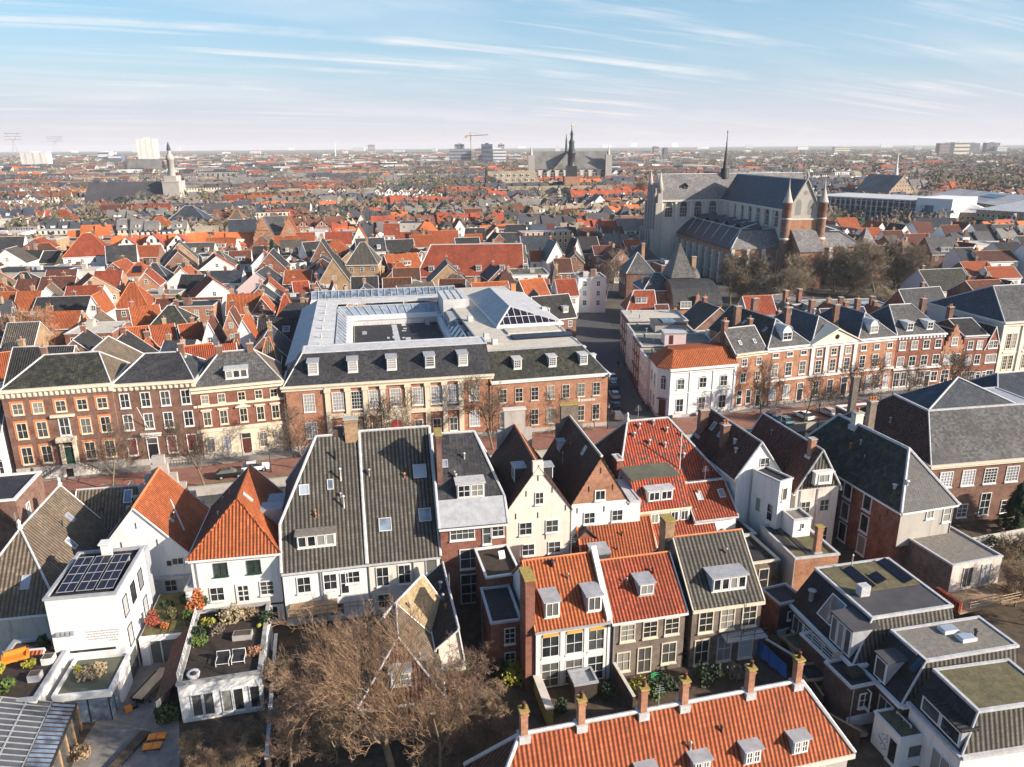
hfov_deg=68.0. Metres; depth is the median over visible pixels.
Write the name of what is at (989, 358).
window
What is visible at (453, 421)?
window
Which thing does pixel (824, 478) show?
window
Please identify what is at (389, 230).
house
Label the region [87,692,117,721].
window frame
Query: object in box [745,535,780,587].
annex
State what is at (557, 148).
block
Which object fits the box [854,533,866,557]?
window
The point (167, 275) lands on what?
house
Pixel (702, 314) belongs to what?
house
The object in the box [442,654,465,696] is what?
outbuilding
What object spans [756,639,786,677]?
tarpaulin
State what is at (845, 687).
annex
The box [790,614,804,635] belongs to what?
window
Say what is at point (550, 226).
house
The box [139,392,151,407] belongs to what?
window
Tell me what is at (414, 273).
house
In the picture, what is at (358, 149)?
block
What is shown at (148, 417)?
window
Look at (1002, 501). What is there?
window
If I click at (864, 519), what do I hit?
window
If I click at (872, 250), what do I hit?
bare tree
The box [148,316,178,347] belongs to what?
house
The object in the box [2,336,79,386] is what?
house
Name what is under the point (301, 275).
house
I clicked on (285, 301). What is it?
house
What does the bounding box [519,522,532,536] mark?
window
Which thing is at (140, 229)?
rooftops
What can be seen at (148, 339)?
house
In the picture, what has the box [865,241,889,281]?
bare tree
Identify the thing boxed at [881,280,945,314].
house
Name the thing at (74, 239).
building
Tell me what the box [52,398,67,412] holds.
window
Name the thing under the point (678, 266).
prison tower
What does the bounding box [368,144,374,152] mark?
tower block
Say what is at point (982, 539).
garden wall
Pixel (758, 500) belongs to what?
window
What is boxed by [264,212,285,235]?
house
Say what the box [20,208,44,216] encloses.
house
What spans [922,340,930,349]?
window
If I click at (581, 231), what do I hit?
house
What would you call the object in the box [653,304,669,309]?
house
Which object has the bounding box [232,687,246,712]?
window
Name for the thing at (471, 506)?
house
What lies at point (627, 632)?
window
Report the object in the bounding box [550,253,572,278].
house
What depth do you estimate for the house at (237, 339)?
165.45 m
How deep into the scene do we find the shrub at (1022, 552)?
94.87 m
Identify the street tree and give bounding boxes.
[83,417,150,485]
[159,417,218,485]
[254,401,321,455]
[338,394,398,429]
[368,387,423,427]
[462,372,509,449]
[541,389,573,428]
[746,359,786,414]
[796,368,845,421]
[835,353,892,391]
[901,362,932,392]
[929,348,976,379]
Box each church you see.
[84,142,185,204]
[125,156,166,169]
[528,134,611,177]
[639,131,875,287]
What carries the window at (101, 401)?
in the mansion at (57, 407)
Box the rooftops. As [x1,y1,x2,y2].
[0,149,1023,315]
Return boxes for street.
[43,399,879,497]
[576,312,656,428]
[606,283,619,294]
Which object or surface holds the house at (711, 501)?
on the garden at (1006, 619)
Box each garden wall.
[264,633,278,766]
[533,674,553,725]
[613,662,635,709]
[765,638,793,671]
[972,528,1023,546]
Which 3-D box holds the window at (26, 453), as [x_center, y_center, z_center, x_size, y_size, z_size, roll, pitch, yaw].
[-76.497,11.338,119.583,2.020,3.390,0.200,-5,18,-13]
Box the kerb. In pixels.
[188,420,827,495]
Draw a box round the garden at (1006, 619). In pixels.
[0,517,1023,766]
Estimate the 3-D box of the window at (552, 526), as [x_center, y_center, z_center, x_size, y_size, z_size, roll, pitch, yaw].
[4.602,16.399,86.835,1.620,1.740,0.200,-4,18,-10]
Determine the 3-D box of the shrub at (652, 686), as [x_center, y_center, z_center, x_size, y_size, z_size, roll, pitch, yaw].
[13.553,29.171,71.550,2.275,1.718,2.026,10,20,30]
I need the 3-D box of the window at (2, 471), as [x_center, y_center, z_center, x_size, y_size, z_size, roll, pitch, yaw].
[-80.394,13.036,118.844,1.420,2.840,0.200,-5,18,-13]
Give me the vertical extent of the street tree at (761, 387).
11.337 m
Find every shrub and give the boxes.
[0,662,5,673]
[20,657,35,668]
[36,633,49,646]
[71,743,92,761]
[72,661,108,681]
[72,664,86,673]
[144,609,160,626]
[159,599,173,609]
[159,622,168,628]
[166,606,178,619]
[179,593,189,604]
[182,609,192,620]
[186,587,206,613]
[189,634,208,647]
[191,625,208,636]
[197,595,208,605]
[200,617,217,627]
[208,622,225,636]
[213,607,225,621]
[215,603,245,624]
[236,605,259,620]
[246,644,261,656]
[258,610,273,625]
[486,655,508,679]
[498,660,524,690]
[553,696,568,716]
[598,681,615,700]
[628,674,646,695]
[648,681,666,701]
[655,671,679,693]
[693,660,723,689]
[723,660,744,681]
[770,633,781,645]
[986,535,1011,550]
[1009,544,1023,559]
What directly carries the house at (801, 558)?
on the garden at (1006, 619)
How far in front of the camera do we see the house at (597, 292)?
235.65 m
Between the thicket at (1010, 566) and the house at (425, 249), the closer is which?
the thicket at (1010, 566)
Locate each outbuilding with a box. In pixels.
[426,561,465,663]
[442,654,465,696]
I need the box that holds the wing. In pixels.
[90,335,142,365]
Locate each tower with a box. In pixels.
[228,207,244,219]
[563,124,579,185]
[662,243,694,278]
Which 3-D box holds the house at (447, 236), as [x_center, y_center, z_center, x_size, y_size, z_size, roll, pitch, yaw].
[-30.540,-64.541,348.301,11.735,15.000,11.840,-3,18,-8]
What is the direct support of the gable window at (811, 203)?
in the church at (709, 219)
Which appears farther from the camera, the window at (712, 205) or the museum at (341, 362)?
the window at (712, 205)
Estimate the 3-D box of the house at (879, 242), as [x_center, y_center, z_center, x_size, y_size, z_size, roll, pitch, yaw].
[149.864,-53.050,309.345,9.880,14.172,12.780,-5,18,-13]
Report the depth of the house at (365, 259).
257.98 m
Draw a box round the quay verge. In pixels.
[187,419,828,486]
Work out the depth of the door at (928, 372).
160.90 m
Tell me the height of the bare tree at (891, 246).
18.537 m
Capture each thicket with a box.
[175,725,204,762]
[184,740,230,766]
[205,722,241,758]
[211,732,265,766]
[234,715,272,749]
[256,685,333,764]
[259,651,303,695]
[285,691,361,763]
[290,680,335,719]
[298,625,354,675]
[391,696,432,748]
[443,658,473,703]
[467,712,506,749]
[476,677,512,720]
[991,528,1023,562]
[999,556,1023,606]
[1005,570,1023,617]
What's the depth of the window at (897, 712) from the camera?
64.44 m
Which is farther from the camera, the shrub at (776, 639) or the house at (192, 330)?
the house at (192, 330)
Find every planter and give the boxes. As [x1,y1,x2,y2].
[26,669,43,682]
[40,653,56,665]
[232,629,252,640]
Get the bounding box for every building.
[69,236,110,246]
[399,218,423,231]
[771,288,821,307]
[798,296,883,310]
[816,192,977,222]
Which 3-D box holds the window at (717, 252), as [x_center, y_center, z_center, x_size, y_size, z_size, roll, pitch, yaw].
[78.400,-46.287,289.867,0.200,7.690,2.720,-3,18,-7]
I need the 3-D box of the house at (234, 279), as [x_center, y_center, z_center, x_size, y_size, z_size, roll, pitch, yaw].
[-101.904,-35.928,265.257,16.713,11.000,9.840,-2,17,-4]
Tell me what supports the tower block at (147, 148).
on the ground
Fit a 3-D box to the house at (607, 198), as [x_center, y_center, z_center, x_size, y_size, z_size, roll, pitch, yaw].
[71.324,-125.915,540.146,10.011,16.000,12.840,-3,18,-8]
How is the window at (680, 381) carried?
in the corner house at (686, 380)
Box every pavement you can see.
[42,425,604,480]
[658,388,920,418]
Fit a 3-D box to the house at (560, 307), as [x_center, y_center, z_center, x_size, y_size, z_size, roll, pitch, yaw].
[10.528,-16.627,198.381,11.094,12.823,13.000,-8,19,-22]
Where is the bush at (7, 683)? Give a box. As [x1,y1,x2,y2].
[0,676,16,695]
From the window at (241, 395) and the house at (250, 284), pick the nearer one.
the window at (241, 395)
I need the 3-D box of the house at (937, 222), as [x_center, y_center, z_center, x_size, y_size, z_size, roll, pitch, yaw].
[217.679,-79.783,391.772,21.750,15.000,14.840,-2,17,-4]
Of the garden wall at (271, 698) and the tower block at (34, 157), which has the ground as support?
the tower block at (34, 157)
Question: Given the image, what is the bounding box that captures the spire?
[893,153,898,174]
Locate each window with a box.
[0,459,4,473]
[8,401,24,416]
[13,420,29,440]
[18,445,35,465]
[25,501,31,517]
[29,399,45,414]
[33,419,49,438]
[38,443,55,463]
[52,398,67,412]
[57,417,72,436]
[70,647,115,652]
[73,396,88,410]
[77,415,93,434]
[81,439,97,459]
[93,395,108,409]
[97,414,111,432]
[101,438,117,457]
[119,393,131,409]
[122,414,134,431]
[122,592,129,618]
[127,438,139,456]
[127,621,134,647]
[129,579,136,603]
[137,567,143,590]
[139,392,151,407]
[142,594,148,617]
[143,413,155,429]
[159,390,171,406]
[162,411,174,428]
[164,580,178,593]
[165,560,173,567]
[167,435,178,453]
[171,557,184,566]
[180,389,191,405]
[183,410,194,426]
[186,434,197,451]
[190,693,204,719]
[200,395,209,405]
[202,411,212,426]
[202,691,216,717]
[206,436,216,453]
[209,586,225,603]
[213,562,228,578]
[217,393,226,403]
[219,409,228,425]
[220,689,233,714]
[222,435,232,451]
[230,334,234,340]
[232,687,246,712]
[235,583,251,602]
[237,391,245,401]
[239,407,248,422]
[246,559,261,574]
[248,685,262,709]
[254,389,262,399]
[256,406,265,421]
[259,430,267,447]
[259,580,275,596]
[269,388,277,398]
[270,605,279,620]
[271,404,280,419]
[274,429,280,445]
[296,576,312,595]
[302,615,318,621]
[303,394,315,412]
[305,422,317,439]
[323,573,338,592]
[329,602,345,617]
[331,392,344,411]
[340,573,350,595]
[345,570,360,585]
[350,390,363,410]
[368,389,380,408]
[376,566,389,588]
[377,593,390,610]
[389,388,401,407]
[398,564,411,585]
[412,386,423,405]
[414,419,422,425]
[425,559,436,574]
[430,385,441,404]
[433,418,441,432]
[447,384,458,403]
[449,417,458,431]
[449,529,475,542]
[459,548,475,570]
[460,573,475,603]
[468,383,478,401]
[469,410,479,426]
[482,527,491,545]
[491,526,504,538]
[499,389,506,403]
[499,412,502,428]
[504,627,515,646]
[504,651,515,665]
[515,388,522,402]
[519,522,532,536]
[521,543,534,557]
[531,387,538,400]
[531,409,538,425]
[534,492,544,505]
[541,636,559,660]
[541,661,558,687]
[542,169,546,176]
[545,519,558,534]
[546,407,553,424]
[547,385,554,399]
[547,540,560,554]
[550,169,555,176]
[558,169,563,175]
[562,384,569,398]
[565,631,583,656]
[565,658,582,683]
[577,383,584,397]
[578,405,584,421]
[583,169,588,176]
[583,512,595,525]
[587,629,605,652]
[588,654,602,678]
[592,169,596,175]
[592,382,599,395]
[592,404,599,420]
[594,489,605,501]
[600,169,604,176]
[611,509,623,522]
[616,651,630,672]
[619,623,635,643]
[636,646,651,673]
[642,620,657,640]
[660,375,666,390]
[660,641,676,665]
[663,617,679,637]
[664,202,672,217]
[675,398,683,412]
[676,378,684,390]
[679,202,687,216]
[680,301,691,308]
[692,638,709,666]
[693,201,701,216]
[697,396,705,409]
[697,612,713,634]
[698,376,706,388]
[708,201,716,212]
[708,250,710,269]
[715,252,717,271]
[715,637,731,663]
[717,394,725,408]
[718,609,735,631]
[719,374,727,386]
[735,390,741,405]
[736,640,753,660]
[740,372,745,383]
[740,606,757,628]
[741,358,747,366]
[745,389,750,404]
[748,206,751,221]
[754,371,760,380]
[754,496,760,513]
[756,208,759,222]
[756,356,761,365]
[758,568,769,587]
[760,457,769,466]
[765,209,768,225]
[765,255,771,274]
[765,503,773,522]
[768,386,775,400]
[770,363,778,377]
[772,353,778,358]
[774,211,778,227]
[781,487,787,502]
[782,384,789,398]
[784,362,792,376]
[786,351,793,356]
[786,611,791,621]
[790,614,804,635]
[795,190,813,214]
[798,360,805,374]
[800,350,806,355]
[800,501,810,513]
[812,380,818,395]
[814,360,821,373]
[816,349,822,357]
[818,474,829,484]
[818,499,829,512]
[823,526,827,540]
[826,379,833,393]
[828,358,835,371]
[830,348,836,355]
[836,520,846,543]
[839,500,849,522]
[841,482,852,501]
[842,357,849,370]
[845,346,851,354]
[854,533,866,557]
[857,512,869,535]
[857,692,870,710]
[859,355,865,368]
[860,345,866,351]
[860,494,872,514]
[864,375,871,390]
[864,689,871,712]
[872,354,878,367]
[872,374,879,389]
[873,343,879,349]
[877,694,893,709]
[881,373,889,388]
[884,352,891,365]
[886,342,892,348]
[891,372,899,387]
[895,356,904,367]
[896,711,911,727]
[898,341,906,350]
[899,372,906,387]
[905,743,922,761]
[907,371,914,386]
[908,356,915,366]
[910,340,918,349]
[916,370,922,385]
[920,355,927,365]
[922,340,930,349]
[925,511,934,520]
[926,745,953,766]
[929,371,937,381]
[931,354,939,364]
[934,339,941,348]
[939,369,949,382]
[939,471,953,488]
[941,508,951,523]
[943,354,951,363]
[951,337,958,345]
[955,503,968,518]
[960,469,976,486]
[960,566,973,587]
[965,355,971,364]
[967,341,973,349]
[968,371,974,379]
[973,354,980,364]
[975,340,983,349]
[977,492,991,516]
[978,562,992,584]
[982,467,998,484]
[984,354,996,363]
[985,370,993,374]
[987,340,993,348]
[993,340,998,348]
[998,500,1006,513]
[1000,355,1007,370]
[1003,465,1020,482]
[1004,333,1012,349]
[1006,355,1013,369]
[1010,333,1017,348]
[1019,354,1023,368]
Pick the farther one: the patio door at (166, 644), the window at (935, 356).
the window at (935, 356)
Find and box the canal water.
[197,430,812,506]
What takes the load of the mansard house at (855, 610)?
on the garden at (1006, 619)
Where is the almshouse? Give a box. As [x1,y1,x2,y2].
[463,650,856,766]
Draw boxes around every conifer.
[268,239,276,251]
[992,483,1023,530]
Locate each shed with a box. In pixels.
[567,666,598,702]
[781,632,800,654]
[802,662,823,689]
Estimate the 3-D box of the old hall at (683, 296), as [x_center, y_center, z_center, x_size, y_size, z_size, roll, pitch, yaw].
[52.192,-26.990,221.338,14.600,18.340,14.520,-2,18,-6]
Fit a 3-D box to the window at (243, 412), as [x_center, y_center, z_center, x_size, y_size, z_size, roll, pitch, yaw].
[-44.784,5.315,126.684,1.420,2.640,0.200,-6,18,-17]
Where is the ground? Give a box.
[0,145,1023,432]
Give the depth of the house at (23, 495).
100.03 m
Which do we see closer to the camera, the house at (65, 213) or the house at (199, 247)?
the house at (199, 247)
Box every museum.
[280,285,494,450]
[436,283,610,434]
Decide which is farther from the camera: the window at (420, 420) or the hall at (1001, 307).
the hall at (1001, 307)
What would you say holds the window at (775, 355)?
in the canal house at (788, 347)
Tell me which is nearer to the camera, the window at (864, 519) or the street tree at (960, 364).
the window at (864, 519)
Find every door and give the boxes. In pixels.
[63,442,75,463]
[129,632,141,678]
[146,437,159,460]
[150,639,173,662]
[241,432,253,454]
[656,397,666,416]
[754,391,760,407]
[795,382,803,400]
[839,376,847,396]
[884,735,898,766]
[923,370,930,386]
[975,371,980,377]
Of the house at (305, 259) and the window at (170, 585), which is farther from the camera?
the house at (305, 259)
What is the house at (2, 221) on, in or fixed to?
on the ground
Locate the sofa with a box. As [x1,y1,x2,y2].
[1,646,29,663]
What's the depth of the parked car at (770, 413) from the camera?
143.60 m
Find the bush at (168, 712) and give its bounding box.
[153,700,180,724]
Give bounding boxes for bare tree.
[0,312,8,331]
[3,301,64,345]
[256,665,331,766]
[257,591,434,766]
[316,609,373,707]
[391,696,470,766]
[396,655,483,766]
[422,630,502,743]
[586,229,602,236]
[594,258,622,297]
[607,248,628,288]
[631,180,648,189]
[716,252,754,305]
[724,249,788,294]
[725,264,766,300]
[754,266,807,295]
[783,249,819,295]
[811,244,847,291]
[827,243,868,293]
[835,258,877,298]
[851,237,896,291]
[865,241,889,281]
[872,284,896,302]
[877,236,923,288]
[877,253,924,295]
[895,246,939,275]
[903,242,929,263]
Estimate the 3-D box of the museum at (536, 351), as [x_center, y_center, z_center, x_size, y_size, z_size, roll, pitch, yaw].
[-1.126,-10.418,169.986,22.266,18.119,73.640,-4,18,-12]
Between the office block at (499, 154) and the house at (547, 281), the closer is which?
the house at (547, 281)
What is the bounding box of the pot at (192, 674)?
[186,668,199,679]
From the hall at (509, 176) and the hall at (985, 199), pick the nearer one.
the hall at (985, 199)
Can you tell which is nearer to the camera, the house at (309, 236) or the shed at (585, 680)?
the shed at (585, 680)
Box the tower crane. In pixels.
[465,132,487,155]
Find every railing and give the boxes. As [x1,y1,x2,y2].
[176,607,196,680]
[801,624,833,658]
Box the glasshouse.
[0,696,82,766]
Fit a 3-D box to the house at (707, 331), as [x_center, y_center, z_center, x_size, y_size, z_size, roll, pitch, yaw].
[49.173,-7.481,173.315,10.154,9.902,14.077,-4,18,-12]
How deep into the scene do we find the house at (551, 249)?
297.33 m
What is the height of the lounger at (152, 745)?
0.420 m
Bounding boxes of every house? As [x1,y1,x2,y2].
[0,217,29,226]
[0,229,34,234]
[0,232,28,250]
[0,246,39,265]
[0,246,43,258]
[0,265,90,278]
[0,272,15,287]
[0,276,18,290]
[0,285,15,300]
[0,311,24,344]
[0,314,53,347]
[0,342,18,351]
[0,351,10,387]
[0,399,16,473]
[0,471,45,549]
[0,477,109,654]
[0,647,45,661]
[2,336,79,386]
[13,266,39,280]
[14,273,40,290]
[14,284,46,313]
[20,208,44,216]
[22,233,59,249]
[32,289,90,312]
[33,242,58,250]
[34,246,62,265]
[37,270,79,291]
[42,304,89,344]
[42,539,157,678]
[43,277,63,295]
[44,236,69,250]
[45,269,82,278]
[53,207,79,219]
[53,261,93,266]
[54,245,69,264]
[62,229,107,268]
[64,279,112,301]
[64,319,126,344]
[68,323,102,351]
[70,263,104,276]
[73,272,120,304]
[75,484,138,533]
[86,284,116,320]
[89,202,132,213]
[92,304,115,321]
[94,264,129,296]
[105,241,139,266]
[105,255,133,273]
[107,454,209,597]
[115,275,155,320]
[117,324,159,352]
[125,319,150,340]
[126,257,147,281]
[128,299,160,326]
[132,200,175,210]
[137,241,164,265]
[138,257,174,288]
[138,264,166,289]
[143,329,160,350]
[146,287,186,297]
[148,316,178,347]
[150,297,199,329]
[153,214,171,226]
[155,292,225,323]
[155,601,272,722]
[160,244,173,264]
[160,331,201,351]
[162,244,197,272]
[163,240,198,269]
[166,260,201,288]
[168,202,213,225]
[169,298,223,328]
[174,258,192,273]
[177,268,205,296]
[177,315,204,341]
[177,342,237,359]
[180,238,218,264]
[181,337,212,346]
[184,464,286,622]
[187,270,234,300]
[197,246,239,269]
[198,248,236,270]
[198,250,227,264]
[199,266,248,293]
[202,307,226,344]
[203,200,234,215]
[206,233,240,250]
[222,193,245,199]
[223,298,241,342]
[225,287,263,316]
[228,215,257,232]
[228,250,252,277]
[233,330,243,349]
[236,261,282,293]
[237,304,259,348]
[247,192,276,198]
[247,233,280,254]
[250,249,267,274]
[251,278,280,312]
[252,287,276,314]
[252,314,275,322]
[253,216,274,242]
[253,241,279,259]
[253,319,291,376]
[254,248,290,275]
[257,317,298,340]
[262,327,283,377]
[263,271,284,296]
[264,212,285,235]
[273,235,299,244]
[276,288,291,315]
[276,295,307,316]
[278,415,373,625]
[280,212,299,235]
[280,235,305,258]
[280,292,310,303]
[282,265,314,292]
[285,200,311,210]
[286,248,307,264]
[287,257,306,269]
[291,275,310,292]
[296,228,315,241]
[298,236,330,257]
[300,227,326,239]
[300,256,310,266]
[304,251,330,269]
[307,282,316,304]
[310,234,333,263]
[310,272,321,290]
[313,258,326,280]
[319,249,351,289]
[320,283,329,290]
[325,227,351,247]
[327,274,337,299]
[329,239,352,256]
[338,284,365,305]
[340,248,352,263]
[345,207,356,223]
[345,236,381,281]
[350,270,378,288]
[352,221,365,244]
[354,233,386,253]
[355,210,366,225]
[356,276,381,304]
[356,603,446,743]
[358,412,441,615]
[358,573,440,643]
[379,261,396,287]
[381,249,420,273]
[382,265,384,277]
[382,277,411,303]
[383,221,399,238]
[385,235,414,253]
[387,281,436,303]
[392,267,420,280]
[395,228,410,238]
[395,257,405,267]
[407,245,424,259]
[409,230,432,247]
[417,247,428,253]
[426,254,469,285]
[429,427,508,604]
[432,227,458,243]
[438,272,466,287]
[448,267,469,286]
[452,214,464,236]
[453,237,479,243]
[464,206,482,213]
[464,230,482,242]
[465,224,486,241]
[470,277,509,287]
[479,259,501,281]
[485,229,506,242]
[486,221,502,238]
[491,406,573,563]
[493,264,516,285]
[498,229,517,242]
[505,220,525,234]
[510,267,549,281]
[511,536,612,690]
[515,240,527,263]
[516,277,550,295]
[518,231,549,254]
[518,538,573,562]
[523,204,534,212]
[527,246,542,267]
[528,289,539,296]
[530,293,576,337]
[534,220,554,229]
[538,273,551,293]
[541,235,562,273]
[542,401,641,552]
[547,262,561,294]
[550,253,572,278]
[551,273,579,317]
[556,224,577,236]
[562,206,578,215]
[564,232,583,257]
[566,247,584,271]
[573,271,590,312]
[574,233,598,269]
[576,210,590,215]
[576,514,656,558]
[577,224,596,236]
[589,269,606,312]
[590,192,605,202]
[591,242,622,271]
[595,405,721,523]
[599,223,623,234]
[599,550,688,678]
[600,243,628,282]
[605,196,619,200]
[609,213,630,220]
[618,243,654,298]
[620,239,640,254]
[620,289,656,332]
[620,310,688,357]
[625,318,696,370]
[626,239,658,264]
[631,329,711,386]
[632,272,666,303]
[638,348,661,403]
[648,342,738,417]
[650,258,668,272]
[651,513,768,666]
[652,508,717,547]
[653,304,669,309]
[683,294,724,329]
[685,466,738,530]
[689,404,781,524]
[695,329,709,335]
[708,295,811,406]
[709,315,769,410]
[738,295,776,316]
[748,466,793,538]
[749,412,842,544]
[759,524,839,590]
[773,297,862,400]
[776,296,806,311]
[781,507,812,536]
[789,554,953,712]
[804,396,959,567]
[815,296,832,311]
[815,299,866,314]
[817,296,898,393]
[833,215,860,228]
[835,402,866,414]
[842,229,856,239]
[854,224,880,236]
[861,615,1019,727]
[862,217,885,230]
[864,298,881,313]
[869,295,947,390]
[873,235,888,244]
[876,227,903,239]
[880,235,900,241]
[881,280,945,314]
[884,220,911,234]
[895,236,923,274]
[899,263,966,296]
[900,231,926,245]
[904,526,1023,614]
[906,214,955,228]
[906,658,1023,766]
[908,219,934,236]
[918,232,958,268]
[930,221,962,236]
[936,304,989,379]
[937,324,964,383]
[942,243,973,267]
[946,274,1003,296]
[951,255,990,279]
[952,217,970,231]
[953,314,999,376]
[956,237,978,250]
[958,239,991,250]
[966,220,991,231]
[967,370,1023,396]
[970,246,1019,268]
[973,270,1013,284]
[978,240,1010,243]
[978,261,1022,283]
[981,237,1020,252]
[990,220,1015,229]
[1011,236,1023,243]
[1013,243,1023,281]
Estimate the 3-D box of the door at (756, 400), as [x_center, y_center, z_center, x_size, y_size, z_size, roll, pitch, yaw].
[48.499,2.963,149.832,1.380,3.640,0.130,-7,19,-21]
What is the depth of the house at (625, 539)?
88.39 m
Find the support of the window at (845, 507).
in the house at (894, 496)
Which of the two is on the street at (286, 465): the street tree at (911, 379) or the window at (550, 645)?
the street tree at (911, 379)
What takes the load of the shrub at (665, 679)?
on the garden at (1006, 619)
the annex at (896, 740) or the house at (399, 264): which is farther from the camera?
the house at (399, 264)
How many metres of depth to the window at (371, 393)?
130.39 m
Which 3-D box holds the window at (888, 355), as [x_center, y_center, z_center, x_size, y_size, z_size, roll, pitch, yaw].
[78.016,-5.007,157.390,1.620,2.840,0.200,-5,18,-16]
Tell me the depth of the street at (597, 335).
186.10 m
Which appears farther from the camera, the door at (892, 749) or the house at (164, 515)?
the house at (164, 515)
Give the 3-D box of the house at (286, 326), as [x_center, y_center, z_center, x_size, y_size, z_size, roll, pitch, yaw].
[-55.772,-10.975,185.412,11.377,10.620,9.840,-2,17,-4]
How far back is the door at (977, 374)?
163.47 m
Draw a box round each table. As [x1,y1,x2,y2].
[129,667,164,703]
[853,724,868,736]
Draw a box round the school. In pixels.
[843,372,1023,522]
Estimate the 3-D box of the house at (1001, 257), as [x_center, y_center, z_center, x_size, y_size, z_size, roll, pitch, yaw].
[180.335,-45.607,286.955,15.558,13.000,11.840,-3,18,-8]
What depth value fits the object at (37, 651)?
72.34 m
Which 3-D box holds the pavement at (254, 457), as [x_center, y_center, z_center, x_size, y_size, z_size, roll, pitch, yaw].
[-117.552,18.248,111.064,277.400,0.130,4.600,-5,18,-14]
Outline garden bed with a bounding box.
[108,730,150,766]
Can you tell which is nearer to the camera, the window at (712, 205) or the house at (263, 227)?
the window at (712, 205)
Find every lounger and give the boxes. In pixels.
[142,741,161,752]
[147,732,166,742]
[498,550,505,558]
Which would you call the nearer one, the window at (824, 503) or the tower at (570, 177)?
the window at (824, 503)
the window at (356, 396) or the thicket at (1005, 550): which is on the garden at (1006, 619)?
the thicket at (1005, 550)
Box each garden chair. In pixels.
[215,650,230,666]
[231,647,246,664]
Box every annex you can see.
[51,653,132,722]
[474,544,517,619]
[480,584,519,674]
[722,518,756,535]
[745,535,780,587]
[759,582,796,639]
[799,630,842,673]
[821,658,880,724]
[870,707,923,766]
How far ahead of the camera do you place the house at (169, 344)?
168.27 m
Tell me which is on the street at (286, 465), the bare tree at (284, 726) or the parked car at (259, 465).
the parked car at (259, 465)
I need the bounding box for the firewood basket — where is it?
[124,702,137,712]
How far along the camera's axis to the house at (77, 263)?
292.83 m
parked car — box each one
[215,467,243,479]
[241,460,269,470]
[608,373,616,380]
[608,381,618,389]
[609,390,619,398]
[610,401,622,410]
[611,410,623,420]
[765,410,776,418]
[774,415,793,424]
[792,410,814,420]
[816,407,835,416]
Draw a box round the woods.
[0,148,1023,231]
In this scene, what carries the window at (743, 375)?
in the canal house at (746, 345)
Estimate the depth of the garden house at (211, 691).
70.14 m
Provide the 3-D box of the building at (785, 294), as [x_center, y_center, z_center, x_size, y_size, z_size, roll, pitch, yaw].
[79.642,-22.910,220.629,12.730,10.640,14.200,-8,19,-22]
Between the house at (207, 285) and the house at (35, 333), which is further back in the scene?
the house at (207, 285)
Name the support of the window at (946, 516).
in the house at (894, 496)
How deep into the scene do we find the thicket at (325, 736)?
62.62 m
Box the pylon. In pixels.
[4,132,20,154]
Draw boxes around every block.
[0,636,68,703]
[19,151,52,163]
[97,151,112,160]
[107,155,124,161]
[136,138,159,158]
[158,157,188,159]
[196,170,245,176]
[353,148,364,150]
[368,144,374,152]
[449,148,471,160]
[454,143,463,148]
[475,148,481,161]
[481,143,492,163]
[493,148,505,164]
[555,146,560,150]
[652,146,658,154]
[662,147,667,157]
[769,142,778,145]
[796,147,807,150]
[832,146,850,152]
[880,144,892,146]
[913,146,921,149]
[935,142,950,155]
[949,141,970,155]
[969,143,979,153]
[981,142,999,152]
[994,145,1007,152]
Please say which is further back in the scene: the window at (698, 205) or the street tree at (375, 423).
the window at (698, 205)
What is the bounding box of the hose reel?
[651,672,659,681]
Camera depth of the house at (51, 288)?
230.05 m
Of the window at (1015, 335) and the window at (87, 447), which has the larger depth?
the window at (1015, 335)
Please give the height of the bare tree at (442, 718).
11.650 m
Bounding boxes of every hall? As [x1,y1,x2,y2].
[419,243,528,282]
[485,168,538,182]
[507,184,612,198]
[663,256,722,314]
[857,174,913,193]
[926,284,1023,372]
[927,189,1023,207]
[959,203,984,222]
[975,200,1023,223]
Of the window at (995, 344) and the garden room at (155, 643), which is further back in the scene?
the window at (995, 344)
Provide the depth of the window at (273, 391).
127.28 m
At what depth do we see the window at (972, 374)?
163.39 m
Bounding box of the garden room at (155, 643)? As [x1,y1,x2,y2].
[139,592,204,665]
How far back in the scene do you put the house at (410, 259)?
279.87 m
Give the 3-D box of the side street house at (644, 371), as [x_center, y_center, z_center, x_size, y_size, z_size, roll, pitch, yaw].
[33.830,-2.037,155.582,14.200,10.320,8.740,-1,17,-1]
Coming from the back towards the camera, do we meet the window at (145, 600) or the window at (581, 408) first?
the window at (581, 408)
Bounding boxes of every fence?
[788,645,823,704]
[828,712,860,748]
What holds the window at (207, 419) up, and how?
in the mansion at (240, 396)
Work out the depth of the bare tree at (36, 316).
178.71 m
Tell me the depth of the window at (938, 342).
159.14 m
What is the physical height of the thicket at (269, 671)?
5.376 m
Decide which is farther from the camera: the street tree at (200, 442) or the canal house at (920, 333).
the canal house at (920, 333)
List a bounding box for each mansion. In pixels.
[0,343,129,478]
[112,339,206,466]
[189,339,288,459]
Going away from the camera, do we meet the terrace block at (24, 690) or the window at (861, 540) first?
the terrace block at (24, 690)
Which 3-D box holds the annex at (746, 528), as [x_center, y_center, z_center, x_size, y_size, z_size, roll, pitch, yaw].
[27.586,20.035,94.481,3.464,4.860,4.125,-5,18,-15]
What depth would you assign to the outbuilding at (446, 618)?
73.80 m
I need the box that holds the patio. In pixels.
[72,662,179,766]
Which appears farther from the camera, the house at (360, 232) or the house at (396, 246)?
the house at (360, 232)
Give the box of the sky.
[0,0,1023,151]
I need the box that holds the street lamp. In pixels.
[267,444,271,471]
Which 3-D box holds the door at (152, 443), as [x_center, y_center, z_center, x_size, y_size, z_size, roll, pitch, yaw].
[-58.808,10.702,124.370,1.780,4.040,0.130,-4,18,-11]
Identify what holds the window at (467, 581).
in the house at (471, 506)
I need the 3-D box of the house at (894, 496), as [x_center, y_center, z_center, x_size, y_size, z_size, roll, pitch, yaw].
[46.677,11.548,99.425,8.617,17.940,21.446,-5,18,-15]

